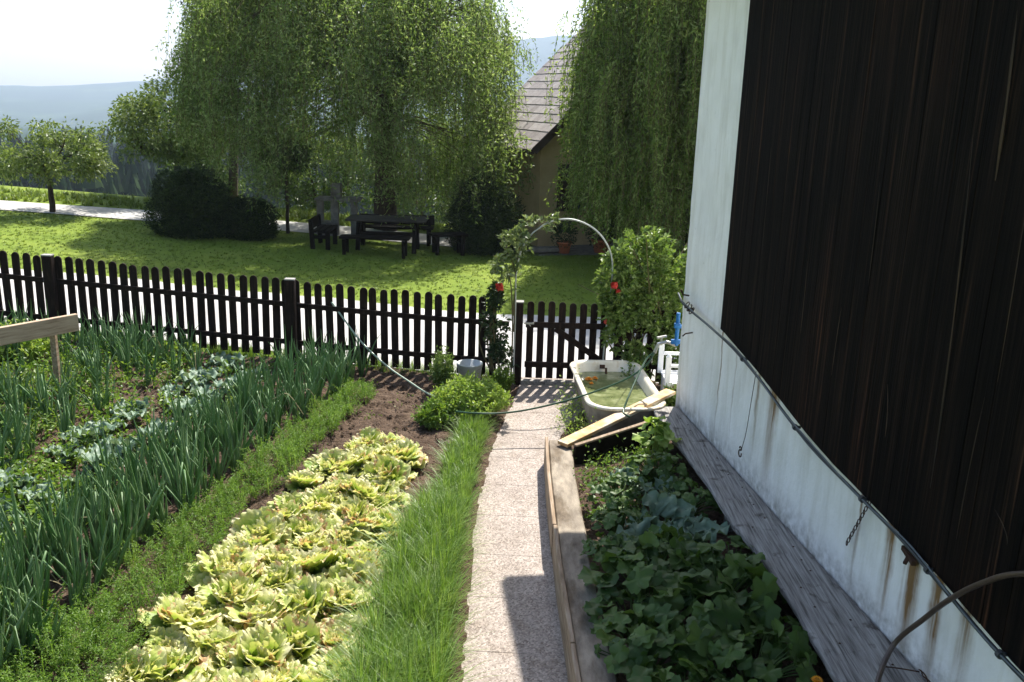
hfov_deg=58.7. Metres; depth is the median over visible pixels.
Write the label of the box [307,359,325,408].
onion plant
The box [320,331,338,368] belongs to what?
onion plant
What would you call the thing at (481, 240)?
dark shrub
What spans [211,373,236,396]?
kohlrabi plant
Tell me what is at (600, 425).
loose plank
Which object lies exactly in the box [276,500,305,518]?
lettuce
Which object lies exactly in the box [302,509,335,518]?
lettuce
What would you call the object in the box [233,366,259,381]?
kohlrabi plant
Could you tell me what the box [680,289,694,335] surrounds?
wire knot
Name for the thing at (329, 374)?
onion plant
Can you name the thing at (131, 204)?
verge grass
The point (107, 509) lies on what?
onion plant
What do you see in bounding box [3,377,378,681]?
carrot tops
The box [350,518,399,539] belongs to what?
lettuce
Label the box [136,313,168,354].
onion plant
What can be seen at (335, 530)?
lettuce
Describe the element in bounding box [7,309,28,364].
onion plant
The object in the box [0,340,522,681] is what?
garden soil
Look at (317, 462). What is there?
lettuce
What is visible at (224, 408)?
onion plant
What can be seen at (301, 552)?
lettuce
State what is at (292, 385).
onion plant
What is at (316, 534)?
lettuce
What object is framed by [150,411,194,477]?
onion plant
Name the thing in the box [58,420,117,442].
kohlrabi plant
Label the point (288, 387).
onion plant
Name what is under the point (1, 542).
onion plant
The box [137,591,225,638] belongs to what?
lettuce
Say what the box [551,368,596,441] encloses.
tub weeds
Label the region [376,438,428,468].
lettuce
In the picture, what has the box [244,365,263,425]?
onion plant
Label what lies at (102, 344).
onion plant
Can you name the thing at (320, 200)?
stone barbecue
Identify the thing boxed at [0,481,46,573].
onion plant
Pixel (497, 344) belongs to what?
dark rose
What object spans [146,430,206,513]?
onion plant
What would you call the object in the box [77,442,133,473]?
kohlrabi plant
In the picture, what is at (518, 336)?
gate post
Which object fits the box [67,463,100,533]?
onion plant
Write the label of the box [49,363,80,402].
onion plant
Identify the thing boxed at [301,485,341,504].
lettuce
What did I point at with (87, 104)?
hills
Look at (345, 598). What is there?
lettuce
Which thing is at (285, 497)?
lettuce
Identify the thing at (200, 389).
kohlrabi plant
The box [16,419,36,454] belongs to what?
onion plant
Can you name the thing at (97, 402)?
onion plant
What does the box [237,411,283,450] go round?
onion plant
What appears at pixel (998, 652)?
cable
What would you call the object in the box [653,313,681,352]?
water tap
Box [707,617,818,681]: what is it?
squash plant
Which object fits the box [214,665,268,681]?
lettuce
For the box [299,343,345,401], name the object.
onion plant
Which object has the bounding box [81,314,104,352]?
onion plant
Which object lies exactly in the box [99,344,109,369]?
onion plant
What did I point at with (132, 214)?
road
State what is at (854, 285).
farm building
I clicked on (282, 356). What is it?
onion plant
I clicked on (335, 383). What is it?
onion plant
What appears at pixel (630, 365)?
herb bush
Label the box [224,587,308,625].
lettuce
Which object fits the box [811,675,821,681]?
marigold
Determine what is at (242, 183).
field bush
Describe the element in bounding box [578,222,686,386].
rose bush
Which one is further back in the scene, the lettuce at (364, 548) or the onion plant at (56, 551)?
the lettuce at (364, 548)
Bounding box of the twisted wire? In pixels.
[886,666,930,681]
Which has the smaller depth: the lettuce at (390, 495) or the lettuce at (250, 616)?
the lettuce at (250, 616)
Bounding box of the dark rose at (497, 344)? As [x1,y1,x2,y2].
[478,278,519,376]
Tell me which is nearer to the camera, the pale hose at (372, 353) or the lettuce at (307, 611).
the lettuce at (307, 611)
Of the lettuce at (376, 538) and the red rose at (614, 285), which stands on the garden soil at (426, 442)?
the lettuce at (376, 538)
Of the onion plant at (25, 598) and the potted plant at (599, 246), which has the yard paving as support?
the potted plant at (599, 246)
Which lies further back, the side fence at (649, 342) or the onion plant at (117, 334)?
the side fence at (649, 342)
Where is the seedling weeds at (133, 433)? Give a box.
[0,351,298,574]
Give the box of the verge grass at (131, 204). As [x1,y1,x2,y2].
[0,185,457,231]
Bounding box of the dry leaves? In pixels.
[11,336,333,588]
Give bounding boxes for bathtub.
[570,360,665,436]
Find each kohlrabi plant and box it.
[0,458,27,471]
[0,467,38,492]
[0,477,5,503]
[1,498,25,522]
[17,479,61,510]
[42,437,86,464]
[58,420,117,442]
[60,474,89,488]
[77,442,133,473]
[90,413,127,432]
[98,434,140,453]
[110,397,149,419]
[137,417,178,443]
[158,382,185,396]
[163,397,184,411]
[174,395,211,415]
[175,366,221,387]
[190,385,222,403]
[203,367,222,377]
[204,351,247,369]
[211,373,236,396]
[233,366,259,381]
[609,463,639,485]
[615,516,679,560]
[634,474,681,505]
[635,490,702,529]
[668,516,729,552]
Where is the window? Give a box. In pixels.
[575,177,609,211]
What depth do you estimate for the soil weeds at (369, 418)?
9.32 m
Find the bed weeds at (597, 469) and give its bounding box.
[571,434,695,524]
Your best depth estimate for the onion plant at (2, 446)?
7.47 m
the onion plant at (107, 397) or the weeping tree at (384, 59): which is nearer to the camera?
the onion plant at (107, 397)
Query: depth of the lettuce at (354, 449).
8.46 m
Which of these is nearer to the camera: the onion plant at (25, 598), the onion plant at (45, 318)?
the onion plant at (25, 598)
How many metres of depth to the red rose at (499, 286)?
10.70 m
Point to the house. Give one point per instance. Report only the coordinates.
(543, 142)
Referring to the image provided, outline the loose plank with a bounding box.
[558,389,675,447]
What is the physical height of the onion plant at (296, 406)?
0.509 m
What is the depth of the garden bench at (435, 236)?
19.76 m
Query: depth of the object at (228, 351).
11.37 m
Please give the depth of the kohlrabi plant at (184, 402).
9.14 m
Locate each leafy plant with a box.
[580,529,636,570]
[587,472,647,511]
[587,497,652,532]
[622,446,691,486]
[658,478,722,517]
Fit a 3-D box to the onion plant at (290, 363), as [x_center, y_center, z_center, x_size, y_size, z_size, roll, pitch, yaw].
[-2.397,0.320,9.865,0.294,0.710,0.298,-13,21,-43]
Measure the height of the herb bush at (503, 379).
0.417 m
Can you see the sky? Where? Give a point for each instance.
(43, 42)
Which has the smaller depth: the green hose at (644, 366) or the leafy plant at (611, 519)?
the leafy plant at (611, 519)
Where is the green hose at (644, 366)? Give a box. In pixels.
[455,353,654,414]
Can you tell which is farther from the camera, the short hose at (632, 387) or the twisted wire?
the short hose at (632, 387)
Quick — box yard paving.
[534,243,686,255]
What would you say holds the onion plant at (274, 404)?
on the garden soil at (426, 442)
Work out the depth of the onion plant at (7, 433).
7.63 m
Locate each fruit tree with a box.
[0,114,118,211]
[90,66,243,169]
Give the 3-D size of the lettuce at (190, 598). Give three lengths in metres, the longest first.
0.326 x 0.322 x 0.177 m
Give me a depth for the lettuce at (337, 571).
6.27 m
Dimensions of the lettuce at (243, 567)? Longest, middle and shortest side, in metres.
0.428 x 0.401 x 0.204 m
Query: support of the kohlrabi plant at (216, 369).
on the garden soil at (426, 442)
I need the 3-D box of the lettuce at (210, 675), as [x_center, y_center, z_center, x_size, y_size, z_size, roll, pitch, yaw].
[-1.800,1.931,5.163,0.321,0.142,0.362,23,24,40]
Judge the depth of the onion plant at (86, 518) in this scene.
6.83 m
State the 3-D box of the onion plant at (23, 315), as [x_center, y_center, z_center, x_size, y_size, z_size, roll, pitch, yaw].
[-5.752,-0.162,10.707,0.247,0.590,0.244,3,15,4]
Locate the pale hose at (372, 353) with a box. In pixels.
[331,302,434,396]
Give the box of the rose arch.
[512,218,612,384]
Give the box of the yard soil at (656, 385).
[560,380,676,445]
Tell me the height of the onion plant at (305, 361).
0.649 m
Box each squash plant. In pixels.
[577,531,721,618]
[582,586,671,642]
[593,603,694,681]
[614,521,707,579]
[619,568,759,668]
[626,651,728,681]
[649,539,786,638]
[697,535,766,591]
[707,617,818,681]
[740,607,808,667]
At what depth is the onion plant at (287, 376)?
9.90 m
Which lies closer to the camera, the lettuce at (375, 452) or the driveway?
the lettuce at (375, 452)
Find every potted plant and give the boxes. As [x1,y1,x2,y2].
[550,220,577,253]
[585,213,615,252]
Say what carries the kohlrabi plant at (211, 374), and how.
on the garden soil at (426, 442)
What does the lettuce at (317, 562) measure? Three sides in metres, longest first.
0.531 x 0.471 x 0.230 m
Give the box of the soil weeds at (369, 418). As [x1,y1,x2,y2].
[267,381,458,496]
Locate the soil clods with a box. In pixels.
[256,369,456,550]
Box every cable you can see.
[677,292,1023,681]
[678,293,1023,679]
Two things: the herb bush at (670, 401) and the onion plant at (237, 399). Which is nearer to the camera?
the onion plant at (237, 399)
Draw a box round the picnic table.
[345,214,428,253]
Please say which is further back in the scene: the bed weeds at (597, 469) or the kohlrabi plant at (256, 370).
the kohlrabi plant at (256, 370)
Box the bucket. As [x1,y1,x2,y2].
[456,359,482,382]
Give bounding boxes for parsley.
[0,581,132,681]
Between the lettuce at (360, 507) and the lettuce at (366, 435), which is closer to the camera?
the lettuce at (360, 507)
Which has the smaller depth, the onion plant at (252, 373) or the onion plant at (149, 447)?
the onion plant at (149, 447)
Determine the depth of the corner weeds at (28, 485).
7.09 m
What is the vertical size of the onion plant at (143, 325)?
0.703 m
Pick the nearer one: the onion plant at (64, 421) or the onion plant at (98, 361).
the onion plant at (64, 421)
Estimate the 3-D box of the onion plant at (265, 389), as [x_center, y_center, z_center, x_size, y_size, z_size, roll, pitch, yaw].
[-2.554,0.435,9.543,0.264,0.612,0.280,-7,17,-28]
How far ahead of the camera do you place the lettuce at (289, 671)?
5.19 m
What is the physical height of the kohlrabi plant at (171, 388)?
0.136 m
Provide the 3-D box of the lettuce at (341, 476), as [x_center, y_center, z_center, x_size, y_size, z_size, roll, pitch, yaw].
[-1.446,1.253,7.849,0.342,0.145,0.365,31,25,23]
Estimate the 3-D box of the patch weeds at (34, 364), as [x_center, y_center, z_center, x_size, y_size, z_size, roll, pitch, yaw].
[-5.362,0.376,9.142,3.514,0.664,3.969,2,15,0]
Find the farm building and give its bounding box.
[672,0,1023,681]
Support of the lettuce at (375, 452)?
on the garden soil at (426, 442)
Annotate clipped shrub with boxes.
[140,158,233,239]
[220,194,281,241]
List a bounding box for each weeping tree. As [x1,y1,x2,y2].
[150,0,538,232]
[543,0,706,265]
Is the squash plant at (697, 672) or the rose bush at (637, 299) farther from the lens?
the rose bush at (637, 299)
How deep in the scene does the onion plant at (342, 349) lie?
10.96 m
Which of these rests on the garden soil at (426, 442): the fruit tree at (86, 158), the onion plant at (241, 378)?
the onion plant at (241, 378)
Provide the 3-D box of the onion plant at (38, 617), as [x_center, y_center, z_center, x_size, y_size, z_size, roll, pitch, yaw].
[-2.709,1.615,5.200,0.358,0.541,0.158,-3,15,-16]
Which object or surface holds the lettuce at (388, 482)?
on the garden soil at (426, 442)
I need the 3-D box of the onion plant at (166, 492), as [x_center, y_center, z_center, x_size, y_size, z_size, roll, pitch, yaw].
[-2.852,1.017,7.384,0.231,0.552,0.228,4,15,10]
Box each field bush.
[156,156,252,197]
[263,112,374,210]
[356,110,476,223]
[432,169,477,220]
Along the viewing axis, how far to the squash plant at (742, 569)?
5.68 m
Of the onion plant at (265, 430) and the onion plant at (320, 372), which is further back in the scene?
the onion plant at (320, 372)
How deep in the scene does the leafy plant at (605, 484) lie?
7.36 m
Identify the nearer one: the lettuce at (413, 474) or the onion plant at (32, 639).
the onion plant at (32, 639)
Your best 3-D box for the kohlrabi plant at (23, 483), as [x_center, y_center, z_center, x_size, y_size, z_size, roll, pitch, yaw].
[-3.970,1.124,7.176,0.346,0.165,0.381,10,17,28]
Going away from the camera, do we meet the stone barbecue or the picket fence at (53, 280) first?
the picket fence at (53, 280)
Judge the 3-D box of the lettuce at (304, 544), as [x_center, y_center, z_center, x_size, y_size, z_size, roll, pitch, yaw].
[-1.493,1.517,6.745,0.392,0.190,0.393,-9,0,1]
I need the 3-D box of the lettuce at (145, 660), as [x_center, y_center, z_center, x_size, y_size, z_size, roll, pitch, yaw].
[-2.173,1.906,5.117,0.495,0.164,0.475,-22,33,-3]
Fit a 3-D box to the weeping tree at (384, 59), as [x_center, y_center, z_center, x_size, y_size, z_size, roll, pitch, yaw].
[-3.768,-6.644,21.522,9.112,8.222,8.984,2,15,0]
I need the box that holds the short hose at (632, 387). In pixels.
[622,352,654,417]
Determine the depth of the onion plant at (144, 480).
7.16 m
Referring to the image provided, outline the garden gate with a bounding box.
[521,301,607,385]
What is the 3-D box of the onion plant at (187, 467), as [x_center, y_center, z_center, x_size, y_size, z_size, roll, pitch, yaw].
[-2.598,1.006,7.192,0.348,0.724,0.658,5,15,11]
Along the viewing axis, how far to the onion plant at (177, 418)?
8.28 m
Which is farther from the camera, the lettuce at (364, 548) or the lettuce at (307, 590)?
the lettuce at (364, 548)
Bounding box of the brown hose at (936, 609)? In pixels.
[875,571,1023,681]
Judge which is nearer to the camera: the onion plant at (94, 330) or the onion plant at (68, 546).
the onion plant at (68, 546)
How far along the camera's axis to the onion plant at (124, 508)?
6.37 m
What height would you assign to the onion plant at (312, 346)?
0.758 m
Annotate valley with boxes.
[0,122,439,148]
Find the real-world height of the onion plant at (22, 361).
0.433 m
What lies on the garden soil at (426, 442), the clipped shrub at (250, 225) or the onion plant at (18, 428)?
the onion plant at (18, 428)
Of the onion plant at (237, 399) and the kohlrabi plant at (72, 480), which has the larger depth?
the onion plant at (237, 399)
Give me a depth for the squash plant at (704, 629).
5.29 m
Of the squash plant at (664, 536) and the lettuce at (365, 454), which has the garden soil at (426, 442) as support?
the lettuce at (365, 454)
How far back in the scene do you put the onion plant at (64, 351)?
10.18 m
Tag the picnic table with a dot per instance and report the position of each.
(360, 220)
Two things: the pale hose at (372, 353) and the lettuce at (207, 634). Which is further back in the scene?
the pale hose at (372, 353)
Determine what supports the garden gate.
attached to the gate post at (518, 336)
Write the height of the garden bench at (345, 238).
0.413 m
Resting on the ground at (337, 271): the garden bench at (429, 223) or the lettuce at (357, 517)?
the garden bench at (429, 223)
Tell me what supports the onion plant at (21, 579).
on the garden soil at (426, 442)
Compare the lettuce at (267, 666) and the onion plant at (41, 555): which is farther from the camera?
the onion plant at (41, 555)
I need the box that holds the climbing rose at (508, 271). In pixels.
[487,211,560,371]
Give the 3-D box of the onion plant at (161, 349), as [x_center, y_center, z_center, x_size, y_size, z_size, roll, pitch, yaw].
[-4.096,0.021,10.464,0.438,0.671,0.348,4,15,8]
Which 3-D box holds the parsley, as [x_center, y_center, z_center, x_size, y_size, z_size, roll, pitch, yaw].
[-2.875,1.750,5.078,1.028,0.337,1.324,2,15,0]
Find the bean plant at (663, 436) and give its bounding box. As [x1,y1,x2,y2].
[631,415,681,466]
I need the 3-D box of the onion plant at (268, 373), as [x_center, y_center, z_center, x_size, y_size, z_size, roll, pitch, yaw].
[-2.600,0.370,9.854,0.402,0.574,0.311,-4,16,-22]
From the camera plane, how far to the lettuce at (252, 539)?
6.66 m
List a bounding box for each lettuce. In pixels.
[100,645,166,681]
[125,643,209,681]
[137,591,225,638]
[142,624,183,652]
[165,660,218,681]
[169,616,238,664]
[171,625,239,675]
[177,671,209,681]
[183,546,255,586]
[184,594,217,616]
[193,564,234,593]
[195,567,261,610]
[201,638,244,672]
[209,601,248,627]
[210,536,268,565]
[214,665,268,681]
[214,666,275,681]
[218,619,301,671]
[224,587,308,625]
[227,506,291,547]
[233,558,270,585]
[233,602,286,630]
[235,530,270,547]
[251,559,310,589]
[252,660,309,681]
[255,543,304,565]
[261,660,291,673]
[263,613,325,666]
[267,490,307,510]
[268,581,289,592]
[269,548,319,574]
[273,509,291,522]
[275,603,323,627]
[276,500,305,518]
[276,572,346,618]
[279,511,333,542]
[285,468,323,492]
[286,532,330,551]
[291,659,348,681]
[292,544,342,577]
[294,527,340,540]
[298,507,308,512]
[301,447,357,480]
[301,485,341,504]
[301,501,334,511]
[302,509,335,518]
[307,642,371,680]
[308,625,355,655]
[309,479,348,497]
[309,538,347,568]
[311,573,381,618]
[314,599,354,623]
[319,609,373,648]
[320,461,356,478]
[322,548,387,574]
[324,516,374,548]
[325,555,388,599]
[326,471,352,482]
[328,495,376,523]
[332,447,373,476]
[333,492,353,504]
[333,508,386,531]
[334,477,378,501]
[340,439,365,451]
[344,443,367,452]
[348,426,381,446]
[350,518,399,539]
[352,539,388,563]
[354,447,388,470]
[357,463,373,476]
[358,474,403,494]
[360,454,410,490]
[361,453,417,478]
[365,437,390,448]
[365,504,403,531]
[365,529,397,549]
[369,493,397,509]
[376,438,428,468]
[377,488,410,508]
[381,431,413,443]
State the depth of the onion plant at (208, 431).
8.00 m
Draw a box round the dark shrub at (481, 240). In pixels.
[441,168,525,256]
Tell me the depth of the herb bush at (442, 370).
10.55 m
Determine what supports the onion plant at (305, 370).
on the garden soil at (426, 442)
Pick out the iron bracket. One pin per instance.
(910, 558)
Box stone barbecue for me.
[314,183,362,235]
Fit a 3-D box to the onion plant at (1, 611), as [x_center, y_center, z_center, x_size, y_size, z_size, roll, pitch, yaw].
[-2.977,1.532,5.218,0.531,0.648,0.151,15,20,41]
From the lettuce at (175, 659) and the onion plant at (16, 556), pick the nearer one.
the lettuce at (175, 659)
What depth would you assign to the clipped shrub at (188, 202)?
18.78 m
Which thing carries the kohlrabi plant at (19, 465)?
on the garden soil at (426, 442)
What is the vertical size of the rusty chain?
0.461 m
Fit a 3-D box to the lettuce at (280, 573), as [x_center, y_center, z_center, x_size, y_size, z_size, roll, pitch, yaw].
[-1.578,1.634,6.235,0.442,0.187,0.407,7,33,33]
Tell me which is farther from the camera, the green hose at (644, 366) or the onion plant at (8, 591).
the green hose at (644, 366)
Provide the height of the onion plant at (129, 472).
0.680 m
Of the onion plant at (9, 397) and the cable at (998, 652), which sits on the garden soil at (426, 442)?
the onion plant at (9, 397)
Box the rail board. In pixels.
[0,313,78,392]
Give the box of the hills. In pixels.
[0,35,572,132]
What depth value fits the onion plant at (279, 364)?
9.98 m
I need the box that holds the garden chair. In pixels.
[657,344,678,390]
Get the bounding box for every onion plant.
[0,312,15,364]
[0,349,28,400]
[0,355,21,403]
[0,367,33,415]
[0,387,30,460]
[0,403,16,431]
[0,403,33,469]
[0,410,14,445]
[0,477,73,571]
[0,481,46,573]
[0,505,42,549]
[0,527,21,596]
[0,535,6,570]
[0,538,46,600]
[0,542,34,606]
[0,545,19,631]
[0,576,52,674]
[0,579,53,666]
[0,583,67,658]
[0,587,39,681]
[0,596,15,655]
[1,374,34,418]
[1,529,44,587]
[1,574,62,660]
[3,534,68,617]
[4,393,44,432]
[5,399,23,444]
[6,300,31,322]
[6,360,79,424]
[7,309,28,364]
[8,366,60,407]
[11,347,29,382]
[15,306,33,322]
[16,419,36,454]
[21,532,58,597]
[22,299,59,352]
[23,476,80,571]
[23,486,79,575]
[39,497,82,582]
[44,512,119,604]
[46,313,75,355]
[46,370,71,410]
[46,467,85,531]
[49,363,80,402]
[50,480,85,535]
[54,388,70,443]
[58,333,81,362]
[59,352,72,392]
[59,538,104,584]
[60,386,77,425]
[62,482,146,583]
[65,461,93,525]
[65,548,90,619]
[66,334,95,380]
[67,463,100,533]
[73,336,114,386]
[73,377,116,418]
[73,453,123,499]
[73,476,107,552]
[76,309,95,356]
[77,347,116,397]
[77,466,118,521]
[78,311,104,347]
[78,519,115,586]
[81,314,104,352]
[82,443,135,512]
[83,468,119,536]
[86,308,127,358]
[86,488,133,562]
[88,464,184,540]
[91,369,114,410]
[93,420,126,490]
[94,307,122,352]
[97,320,140,363]
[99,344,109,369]
[102,318,154,364]
[104,437,144,501]
[107,457,167,557]
[108,433,145,473]
[108,463,136,526]
[109,306,154,359]
[112,323,137,376]
[118,320,130,345]
[120,424,156,507]
[121,313,149,352]
[123,401,177,471]
[127,306,151,353]
[128,336,149,376]
[131,412,164,475]
[131,450,160,489]
[131,469,176,536]
[134,332,158,385]
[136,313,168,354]
[138,456,167,533]
[144,334,161,368]
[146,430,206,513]
[147,319,178,365]
[148,437,180,498]
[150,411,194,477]
[157,427,209,508]
[159,332,167,353]
[162,340,182,380]
[166,415,204,485]
[167,312,200,357]
[167,379,197,435]
[172,419,190,475]
[174,396,210,441]
[174,421,190,449]
[177,336,212,369]
[180,414,198,455]
[183,383,227,438]
[184,399,220,467]
[188,442,217,495]
[192,376,220,433]
[194,384,224,420]
[194,393,250,465]
[198,419,243,481]
[203,387,231,450]
[208,409,258,472]
[211,395,243,424]
[217,391,231,418]
[219,405,232,432]
[220,359,250,405]
[221,357,249,395]
[222,373,243,417]
[225,383,269,460]
[230,357,267,432]
[236,352,267,397]
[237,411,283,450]
[241,375,266,421]
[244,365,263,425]
[245,390,273,439]
[247,389,280,435]
[255,362,277,408]
[257,349,287,393]
[261,380,285,429]
[261,380,303,434]
[263,369,285,407]
[265,366,294,413]
[269,331,295,385]
[275,341,306,366]
[280,342,308,388]
[280,370,318,421]
[282,358,302,387]
[282,370,305,397]
[284,372,318,419]
[286,367,328,413]
[292,331,319,378]
[294,341,303,375]
[294,347,332,387]
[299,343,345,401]
[303,325,327,386]
[304,334,344,380]
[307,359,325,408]
[308,342,353,396]
[309,342,330,381]
[315,338,360,384]
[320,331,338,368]
[332,335,347,362]
[333,362,343,391]
[334,349,350,381]
[338,335,355,379]
[348,324,379,376]
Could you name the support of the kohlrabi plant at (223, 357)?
on the garden soil at (426, 442)
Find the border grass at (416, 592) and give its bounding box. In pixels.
[274,407,503,681]
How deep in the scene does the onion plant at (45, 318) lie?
10.55 m
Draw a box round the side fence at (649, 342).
[625,310,682,381]
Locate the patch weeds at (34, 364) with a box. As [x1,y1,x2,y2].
[0,310,202,484]
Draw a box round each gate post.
[514,300,523,384]
[613,309,623,359]
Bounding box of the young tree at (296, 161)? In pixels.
[252,138,322,233]
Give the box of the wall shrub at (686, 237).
[681,195,690,250]
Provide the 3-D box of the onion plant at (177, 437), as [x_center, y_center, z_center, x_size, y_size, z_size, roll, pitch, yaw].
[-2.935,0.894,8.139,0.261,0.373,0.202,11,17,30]
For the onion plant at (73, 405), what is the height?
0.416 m
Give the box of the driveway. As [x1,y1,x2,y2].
[0,268,676,382]
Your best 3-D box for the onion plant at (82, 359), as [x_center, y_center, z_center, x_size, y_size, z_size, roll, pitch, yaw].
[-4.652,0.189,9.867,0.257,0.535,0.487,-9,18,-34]
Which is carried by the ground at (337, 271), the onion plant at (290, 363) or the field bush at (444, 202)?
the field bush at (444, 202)
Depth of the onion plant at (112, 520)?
6.28 m
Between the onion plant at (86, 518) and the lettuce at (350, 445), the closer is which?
the onion plant at (86, 518)
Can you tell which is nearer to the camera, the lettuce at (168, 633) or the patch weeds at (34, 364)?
the lettuce at (168, 633)
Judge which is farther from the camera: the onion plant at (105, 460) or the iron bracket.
the onion plant at (105, 460)
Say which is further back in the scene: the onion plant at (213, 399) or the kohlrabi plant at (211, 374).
the kohlrabi plant at (211, 374)
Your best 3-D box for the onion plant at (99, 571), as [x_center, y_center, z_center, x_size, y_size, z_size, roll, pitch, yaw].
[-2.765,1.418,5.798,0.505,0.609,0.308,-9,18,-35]
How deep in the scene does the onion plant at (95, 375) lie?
9.38 m
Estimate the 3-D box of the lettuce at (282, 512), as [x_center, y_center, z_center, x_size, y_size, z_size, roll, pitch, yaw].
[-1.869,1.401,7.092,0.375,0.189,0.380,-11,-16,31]
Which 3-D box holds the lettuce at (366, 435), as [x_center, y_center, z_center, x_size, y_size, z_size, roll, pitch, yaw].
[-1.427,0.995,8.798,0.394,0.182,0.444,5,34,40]
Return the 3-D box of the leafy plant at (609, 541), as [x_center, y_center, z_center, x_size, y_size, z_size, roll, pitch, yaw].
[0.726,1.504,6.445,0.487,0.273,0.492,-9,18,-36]
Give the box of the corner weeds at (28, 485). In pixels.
[0,451,115,582]
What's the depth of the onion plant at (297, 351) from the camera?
10.77 m
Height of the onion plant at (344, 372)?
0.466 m
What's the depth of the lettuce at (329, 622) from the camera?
5.72 m
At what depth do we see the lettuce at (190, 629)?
5.49 m
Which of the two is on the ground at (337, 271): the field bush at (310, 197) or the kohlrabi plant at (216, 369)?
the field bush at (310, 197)
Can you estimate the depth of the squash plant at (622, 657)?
5.16 m
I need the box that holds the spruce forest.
[0,126,485,223]
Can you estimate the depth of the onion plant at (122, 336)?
10.82 m
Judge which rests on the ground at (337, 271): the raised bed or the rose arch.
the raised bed
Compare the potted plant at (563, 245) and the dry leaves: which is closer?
the dry leaves
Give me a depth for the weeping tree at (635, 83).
17.05 m
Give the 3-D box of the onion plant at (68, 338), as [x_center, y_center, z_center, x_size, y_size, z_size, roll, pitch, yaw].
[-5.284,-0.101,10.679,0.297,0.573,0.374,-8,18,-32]
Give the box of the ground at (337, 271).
[0,185,686,375]
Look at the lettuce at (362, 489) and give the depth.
7.56 m
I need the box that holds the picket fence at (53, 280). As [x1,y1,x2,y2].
[0,250,508,374]
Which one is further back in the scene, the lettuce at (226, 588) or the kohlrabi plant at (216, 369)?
the kohlrabi plant at (216, 369)
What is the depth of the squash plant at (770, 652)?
5.30 m
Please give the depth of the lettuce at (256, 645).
5.32 m
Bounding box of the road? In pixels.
[0,200,514,250]
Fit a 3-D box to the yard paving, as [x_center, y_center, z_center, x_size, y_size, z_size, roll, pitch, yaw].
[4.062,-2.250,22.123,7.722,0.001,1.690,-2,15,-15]
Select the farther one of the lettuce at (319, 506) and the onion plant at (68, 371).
the onion plant at (68, 371)
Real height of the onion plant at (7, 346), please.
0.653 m
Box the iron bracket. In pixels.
[901,545,916,565]
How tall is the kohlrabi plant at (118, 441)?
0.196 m
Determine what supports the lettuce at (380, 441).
on the garden soil at (426, 442)
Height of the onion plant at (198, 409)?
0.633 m
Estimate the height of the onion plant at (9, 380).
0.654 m
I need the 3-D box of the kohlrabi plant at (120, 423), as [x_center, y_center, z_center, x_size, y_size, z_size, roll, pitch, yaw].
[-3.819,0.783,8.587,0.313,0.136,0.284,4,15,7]
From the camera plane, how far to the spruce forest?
113.96 m
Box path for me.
[461,377,581,681]
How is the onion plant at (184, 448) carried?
on the garden soil at (426, 442)
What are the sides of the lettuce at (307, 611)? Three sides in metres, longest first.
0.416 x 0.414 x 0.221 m
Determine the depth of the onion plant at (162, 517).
6.77 m
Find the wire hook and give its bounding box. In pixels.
[738,376,755,456]
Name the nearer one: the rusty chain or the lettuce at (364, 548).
the rusty chain
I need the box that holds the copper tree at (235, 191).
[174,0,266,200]
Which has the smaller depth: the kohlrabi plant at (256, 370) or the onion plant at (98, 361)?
the onion plant at (98, 361)
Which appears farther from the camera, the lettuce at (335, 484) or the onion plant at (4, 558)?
the lettuce at (335, 484)
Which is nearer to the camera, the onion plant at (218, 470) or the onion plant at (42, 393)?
the onion plant at (218, 470)
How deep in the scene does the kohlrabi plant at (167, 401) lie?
9.24 m
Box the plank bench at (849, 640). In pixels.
[653,407,924,681]
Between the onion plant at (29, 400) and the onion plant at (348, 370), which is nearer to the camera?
the onion plant at (29, 400)
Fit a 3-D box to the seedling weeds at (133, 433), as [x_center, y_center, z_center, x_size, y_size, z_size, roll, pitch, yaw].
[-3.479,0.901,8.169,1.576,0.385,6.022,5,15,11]
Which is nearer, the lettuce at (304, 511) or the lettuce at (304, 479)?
the lettuce at (304, 511)
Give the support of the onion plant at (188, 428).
on the garden soil at (426, 442)
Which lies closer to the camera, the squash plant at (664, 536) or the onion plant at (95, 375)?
the squash plant at (664, 536)
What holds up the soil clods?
on the garden soil at (426, 442)
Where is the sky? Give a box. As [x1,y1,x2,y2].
[0,0,593,85]
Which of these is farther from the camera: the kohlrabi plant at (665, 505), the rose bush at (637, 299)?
the rose bush at (637, 299)
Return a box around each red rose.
[495,283,503,290]
[610,282,617,288]
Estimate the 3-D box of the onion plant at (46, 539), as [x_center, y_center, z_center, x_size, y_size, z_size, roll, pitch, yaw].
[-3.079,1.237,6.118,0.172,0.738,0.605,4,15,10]
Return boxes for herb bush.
[0,318,59,362]
[410,395,457,429]
[426,370,512,418]
[427,345,455,387]
[489,362,514,392]
[620,357,656,382]
[663,383,676,406]
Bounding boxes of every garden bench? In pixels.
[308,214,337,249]
[339,234,410,258]
[359,213,434,245]
[429,232,468,255]
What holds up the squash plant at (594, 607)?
on the raised bed
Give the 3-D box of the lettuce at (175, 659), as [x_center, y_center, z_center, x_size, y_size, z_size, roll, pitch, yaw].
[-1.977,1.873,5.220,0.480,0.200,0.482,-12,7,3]
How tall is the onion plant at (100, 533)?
0.766 m
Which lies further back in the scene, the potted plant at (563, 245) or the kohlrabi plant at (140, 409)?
the potted plant at (563, 245)
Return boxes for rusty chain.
[846,500,870,545]
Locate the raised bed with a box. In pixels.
[544,416,833,681]
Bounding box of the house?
[476,22,688,252]
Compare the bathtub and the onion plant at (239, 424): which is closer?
the onion plant at (239, 424)

